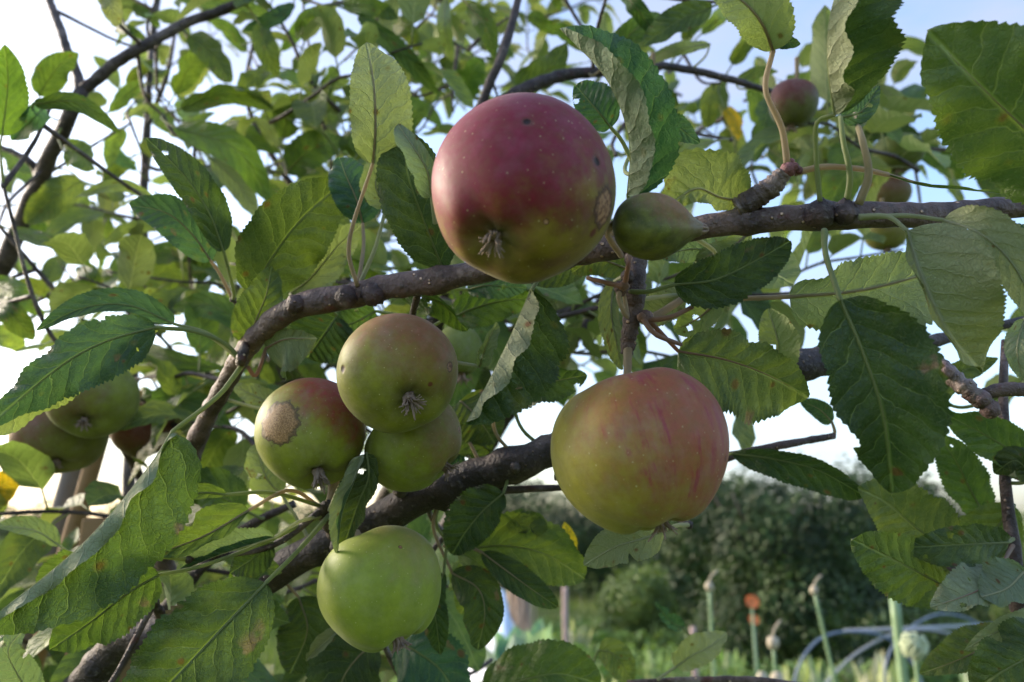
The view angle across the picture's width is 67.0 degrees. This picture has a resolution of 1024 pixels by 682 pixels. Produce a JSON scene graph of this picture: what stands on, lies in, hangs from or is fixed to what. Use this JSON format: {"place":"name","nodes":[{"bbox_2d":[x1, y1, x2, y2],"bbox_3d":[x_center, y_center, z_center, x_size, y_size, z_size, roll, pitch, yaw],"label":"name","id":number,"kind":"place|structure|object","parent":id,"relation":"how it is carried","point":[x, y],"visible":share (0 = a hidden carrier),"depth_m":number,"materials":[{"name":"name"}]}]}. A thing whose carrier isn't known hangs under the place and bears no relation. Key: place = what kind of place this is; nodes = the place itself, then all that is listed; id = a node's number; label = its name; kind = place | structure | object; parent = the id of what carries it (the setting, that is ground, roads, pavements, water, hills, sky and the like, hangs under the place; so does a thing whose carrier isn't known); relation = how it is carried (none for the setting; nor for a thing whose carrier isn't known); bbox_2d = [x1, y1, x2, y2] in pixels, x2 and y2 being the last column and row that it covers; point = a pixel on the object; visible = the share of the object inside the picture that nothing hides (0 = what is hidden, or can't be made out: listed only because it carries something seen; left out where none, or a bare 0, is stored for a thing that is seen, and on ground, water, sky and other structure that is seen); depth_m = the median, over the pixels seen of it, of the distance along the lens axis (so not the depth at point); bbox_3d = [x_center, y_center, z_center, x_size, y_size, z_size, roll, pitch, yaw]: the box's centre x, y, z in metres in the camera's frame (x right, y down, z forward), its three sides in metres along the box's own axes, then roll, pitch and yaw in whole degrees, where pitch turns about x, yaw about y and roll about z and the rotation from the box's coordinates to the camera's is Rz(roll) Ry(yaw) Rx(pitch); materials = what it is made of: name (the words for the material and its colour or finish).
{"place":"outdoors","nodes":[
{"label":"outdoors","id":0,"kind":"place"},
{"bbox_2d":[3,571,1010,681],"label":"grass","id":1,"kind":"structure","parent":0,"point":[270,653],"depth_m":9.86,"materials":[{"name":"green plant"}]},
{"bbox_2d":[0,528,1023,681],"bbox_3d":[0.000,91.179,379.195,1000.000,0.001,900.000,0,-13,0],"label":"ground","id":2,"kind":"structure","parent":0,"point":[573,613],"depth_m":13.43,"materials":[{"name":"green plant"}]},
{"bbox_2d":[22,469,81,649],"bbox_3d":[-0.665,0.896,0.800,0.622,1.631,0.022,-11,-17,38],"label":"stake","id":3,"kind":"object","parent":2,"relation":"on","point":[66,487],"visible":0.08,"depth_m":0.79,"materials":[{"name":"grey wood"}]},
{"bbox_2d":[33,436,109,670],"bbox_3d":[-0.640,0.893,0.761,0.633,1.619,0.019,-10,-17,37],"label":"stake","id":4,"kind":"object","parent":2,"relation":"on","point":[89,474],"visible":0.16,"depth_m":0.75,"materials":[{"name":"beige wood"}]},
{"bbox_2d":[65,518,131,681],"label":"post","id":5,"kind":"object","parent":2,"relation":"on","point":[89,527],"visible":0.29,"depth_m":0.56,"materials":[{"name":"beige wood"}]},
{"bbox_2d":[435,549,457,578],"bbox_3d":[-0.985,3.384,10.400,1.588,1.232,1.444,10,-17,-36],"label":"bush","id":6,"kind":"object","parent":2,"relation":"on","point":[453,560],"visible":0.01,"depth_m":10.25,"materials":[{"name":"green plant"}]},
{"bbox_2d":[468,589,514,681],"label":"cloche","id":7,"kind":"object","parent":2,"relation":"on","point":[507,625],"visible":0.19,"depth_m":4.45,"materials":[{"name":"plastic"}]},
{"bbox_2d":[430,474,584,590],"bbox_3d":[-0.139,4.278,18.364,4.252,3.189,4.071,0,-13,0],"label":"tree","id":8,"kind":"object","parent":2,"relation":"on","point":[513,499],"visible":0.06,"depth_m":17.99,"materials":[{"name":"green plant"}]},
{"bbox_2d":[0,0,1023,681],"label":"apple tree","id":9,"kind":"object","parent":2,"relation":"on","point":[896,380],"visible":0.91,"depth_m":0.33,"materials":[{"name":"green plant"}]},
{"bbox_2d":[254,378,365,498],"bbox_3d":[-0.095,0.047,0.358,0.050,0.058,0.057,9,-16,-33],"label":"apple","id":10,"kind":"object","parent":9,"relation":"hanging from","point":[309,433],"visible":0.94,"depth_m":0.34,"materials":[{"name":"green plant"}]},
{"bbox_2d":[317,525,440,656],"bbox_3d":[-0.060,0.112,0.350,0.056,0.056,0.056,-4,-14,16],"label":"apple","id":11,"kind":"object","parent":9,"relation":"hanging from","point":[378,589],"visible":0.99,"depth_m":0.33,"materials":[{"name":"green plant"}]},
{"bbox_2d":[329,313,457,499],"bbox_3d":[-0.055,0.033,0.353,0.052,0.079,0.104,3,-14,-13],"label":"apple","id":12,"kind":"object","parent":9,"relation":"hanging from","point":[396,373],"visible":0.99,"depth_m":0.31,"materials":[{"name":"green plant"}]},
{"bbox_2d":[339,404,461,491],"bbox_3d":[-0.053,0.053,0.376,0.047,0.053,0.074,8,-16,-31],"label":"apple","id":13,"kind":"object","parent":9,"relation":"hanging from","point":[421,457],"visible":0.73,"depth_m":0.35,"materials":[{"name":"green plant"}]},
{"bbox_2d":[431,92,615,283],"bbox_3d":[0.007,-0.047,0.278,0.062,0.063,0.096,-2,-14,10],"label":"apple","id":14,"kind":"object","parent":9,"relation":"hanging from","point":[523,186],"visible":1,"depth_m":0.24,"materials":[{"name":"red plant"}]},
{"bbox_2d":[551,347,729,541],"bbox_3d":[0.048,0.034,0.292,0.066,0.082,0.066,0,-13,0],"label":"apple","id":15,"kind":"object","parent":9,"relation":"hanging from","point":[643,450],"visible":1,"depth_m":0.27,"materials":[{"name":"green plant"}]},
{"bbox_2d":[604,192,708,260],"bbox_3d":[0.045,-0.039,0.280,0.028,0.024,0.045,9,-16,-35],"label":"fruitlet","id":16,"kind":"object","parent":9,"relation":"attached to","point":[652,226],"visible":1,"depth_m":0.27,"materials":[{"name":"green plant"}]},
{"bbox_2d":[0,0,1023,681],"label":"apple tree","id":17,"kind":"object","parent":2,"relation":"on","point":[50,210],"visible":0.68,"depth_m":0.70,"materials":[{"name":"green plant"}]},
{"bbox_2d":[0,471,18,517],"bbox_3d":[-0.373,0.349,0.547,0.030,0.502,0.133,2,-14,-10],"label":"leaf","id":18,"kind":"object","parent":17,"relation":"attached to","point":[9,486],"visible":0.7,"depth_m":0.55,"materials":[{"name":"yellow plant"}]},
{"bbox_2d":[8,412,108,473],"bbox_3d":[-0.334,0.064,0.572,0.064,0.068,0.064,0,-13,0],"label":"apple","id":19,"kind":"object","parent":17,"relation":"hanging from","point":[63,450],"visible":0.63,"depth_m":0.55,"materials":[{"name":"green plant"}]},
{"bbox_2d":[46,370,139,438],"bbox_3d":[-0.293,0.036,0.542,0.060,0.064,0.058,0,-13,0],"label":"apple","id":20,"kind":"object","parent":17,"relation":"hanging from","point":[109,407],"visible":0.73,"depth_m":0.53,"materials":[{"name":"green plant"}]},
{"bbox_2d":[109,390,174,456],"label":"apple","id":21,"kind":"object","parent":17,"relation":"hanging from","point":[132,441],"visible":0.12,"depth_m":0.64,"materials":[{"name":"red plant"}]},
{"bbox_2d":[442,299,481,384],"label":"apple","id":22,"kind":"object","parent":17,"relation":"hanging from","point":[466,345],"visible":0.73,"depth_m":0.49,"materials":[{"name":"green plant"}]},
{"bbox_2d":[651,52,655,64],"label":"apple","id":23,"kind":"object","parent":17,"relation":"hanging from","point":[653,56],"visible":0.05,"depth_m":0.60,"materials":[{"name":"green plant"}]},
{"bbox_2d":[769,57,818,132],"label":"apple","id":24,"kind":"object","parent":17,"relation":"hanging from","point":[795,100],"visible":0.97,"depth_m":0.61,"materials":[{"name":"red plant"}]},
{"bbox_2d":[864,198,908,251],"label":"apple","id":25,"kind":"object","parent":17,"relation":"hanging from","point":[895,237],"visible":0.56,"depth_m":0.71,"materials":[{"name":"green plant"}]},
{"bbox_2d":[871,175,911,201],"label":"apple","id":26,"kind":"object","parent":17,"relation":"hanging from","point":[894,190],"visible":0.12,"depth_m":0.74,"materials":[{"name":"green plant"}]},
{"bbox_2d":[872,133,924,173],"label":"apple","id":27,"kind":"object","parent":17,"relation":"hanging from","point":[912,157],"visible":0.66,"depth_m":0.72,"materials":[{"name":"green plant"}]},
{"bbox_2d":[0,496,1023,542],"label":"woodland","id":28,"kind":"object","parent":2,"relation":"on","point":[3,533],"visible":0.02,"depth_m":59.73,"materials":[{"name":"green plant"}]},
{"bbox_2d":[484,618,552,668],"bbox_3d":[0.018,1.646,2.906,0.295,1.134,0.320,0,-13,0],"label":"cabbage","id":29,"kind":"object","parent":2,"relation":"on","point":[515,637],"visible":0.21,"depth_m":2.99,"materials":[{"name":"green plant"}]},
{"bbox_2d":[506,589,536,631],"bbox_3d":[0.055,2.323,6.021,0.321,1.250,0.317,0,-13,0],"label":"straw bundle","id":30,"kind":"object","parent":2,"relation":"on","point":[519,610],"visible":0.2,"depth_m":5.97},
{"bbox_2d":[562,587,567,641],"bbox_3d":[0.385,2.239,5.277,0.078,1.073,0.044,0,-13,0],"label":"stake","id":31,"kind":"object","parent":2,"relation":"on","point":[565,611],"visible":0.61,"depth_m":5.34,"materials":[{"name":"wood"}]},
{"bbox_2d":[533,491,680,599],"bbox_3d":[1.874,4.142,16.574,3.937,2.633,2.921,0,-13,0],"label":"tree","id":32,"kind":"object","parent":2,"relation":"on","point":[584,542],"visible":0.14,"depth_m":15.90,"materials":[{"name":"green plant"}]},
{"bbox_2d":[588,562,684,652],"bbox_3d":[1.519,3.256,9.457,1.288,1.050,1.054,0,-13,0],"label":"bush","id":33,"kind":"object","parent":2,"relation":"on","point":[624,603],"visible":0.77,"depth_m":9.28,"materials":[{"name":"green plant"}]},
{"bbox_2d":[390,616,967,681],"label":"vegetable rows","id":34,"kind":"object","parent":2,"relation":"on","point":[555,633],"visible":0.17,"depth_m":7.73,"materials":[{"name":"green plant"}]},
{"bbox_2d":[690,626,698,675],"bbox_3d":[1.170,2.263,4.902,0.042,0.851,0.044,0,-13,0],"label":"stake","id":35,"kind":"object","parent":2,"relation":"on","point":[694,671],"visible":0.25,"depth_m":4.93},
{"bbox_2d":[641,473,777,628],"bbox_3d":[3.034,3.055,11.557,2.011,2.436,2.283,-11,-17,40],"label":"tree","id":36,"kind":"object","parent":2,"relation":"on","point":[676,564],"visible":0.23,"depth_m":11.13,"materials":[{"name":"green plant"}]},
{"bbox_2d":[704,570,717,675],"bbox_3d":[0.621,1.375,2.256,0.046,1.361,0.027,0,-13,0],"label":"allium","id":37,"kind":"object","parent":2,"relation":"on","point":[709,587],"visible":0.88,"depth_m":2.38,"materials":[{"name":"green plant"}]},
{"bbox_2d":[745,595,759,675],"bbox_3d":[1.552,2.153,4.879,0.094,1.054,0.040,0,-13,0],"label":"flower","id":38,"kind":"object","parent":2,"relation":"on","point":[752,601],"visible":1,"depth_m":4.97,"materials":[{"name":"orange plant"}]},
{"bbox_2d":[748,614,759,666],"bbox_3d":[1.594,2.250,4.995,0.074,0.919,0.033,0,-13,0],"label":"flower","id":39,"kind":"object","parent":2,"relation":"on","point":[756,620],"visible":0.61,"depth_m":5.09,"materials":[{"name":"orange plant"}]},
{"bbox_2d":[756,671,767,676],"bbox_3d":[0.810,1.574,2.387,0.044,1.035,0.044,0,-13,0],"label":"allium","id":40,"kind":"object","parent":2,"relation":"on","point":[761,674],"visible":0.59,"depth_m":2.49,"materials":[{"name":"beige plant"}]},
{"bbox_2d":[568,610,968,681],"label":"brassica leaves","id":41,"kind":"object","parent":2,"relation":"on","point":[806,673],"visible":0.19,"depth_m":6.85,"materials":[{"name":"green plant"}]},
{"bbox_2d":[767,619,780,671],"bbox_3d":[0.814,1.458,2.275,0.046,1.210,0.036,-8,-16,32],"label":"allium","id":42,"kind":"object","parent":2,"relation":"on","point":[773,643],"visible":0.98,"depth_m":2.39,"materials":[{"name":"plant"}]},
{"bbox_2d":[770,672,783,679],"bbox_3d":[0.754,1.473,2.080,0.039,1.090,0.040,0,-13,0],"label":"allium","id":43,"kind":"object","parent":2,"relation":"on","point":[777,675],"visible":0.71,"depth_m":2.19,"materials":[{"name":"beige plant"}]},
{"bbox_2d":[667,451,922,679],"bbox_3d":[2.800,2.336,8.250,2.279,2.290,2.408,8,-16,-31],"label":"tree","id":44,"kind":"object","parent":2,"relation":"on","point":[736,542],"visible":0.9,"depth_m":7.74,"materials":[{"name":"green plant"}]},
{"bbox_2d":[810,574,836,681],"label":"allium","id":45,"kind":"object","parent":2,"relation":"on","point":[813,589],"visible":1,"depth_m":2.47,"materials":[{"name":"green plant"}]},
{"bbox_2d":[793,613,979,681],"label":"tunnel frame","id":46,"kind":"object","parent":2,"relation":"on","point":[913,627],"visible":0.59,"depth_m":4.40,"materials":[{"name":"grey plastic"}]},
{"bbox_2d":[889,598,908,681],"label":"allium","id":47,"kind":"object","parent":2,"relation":"on","point":[897,628],"visible":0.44,"depth_m":2.07,"materials":[{"name":"green plant"}]},
{"bbox_2d":[811,457,992,627],"bbox_3d":[5.692,3.027,11.758,2.777,2.577,2.508,0,-13,0],"label":"tree","id":48,"kind":"object","parent":2,"relation":"on","point":[925,485],"visible":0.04,"depth_m":11.23,"materials":[{"name":"green plant"}]},
{"bbox_2d":[899,632,929,681],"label":"allium","id":49,"kind":"object","parent":2,"relation":"on","point":[913,646],"visible":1,"depth_m":1.88,"materials":[{"name":"plant"}]},
{"bbox_2d":[882,605,974,681],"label":"bush","id":50,"kind":"object","parent":2,"relation":"on","point":[930,636],"visible":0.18,"depth_m":7.46,"materials":[{"name":"green plant"}]},
{"bbox_2d":[950,514,1023,621],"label":"bush","id":51,"kind":"object","parent":2,"relation":"on","point":[996,615],"visible":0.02,"depth_m":11.94,"materials":[{"name":"green plant"}]},
{"bbox_2d":[0,0,1023,524],"label":"sky","id":52,"kind":"structure","parent":0,"point":[27,28],"materials":[{"name":"white"}]}
]}

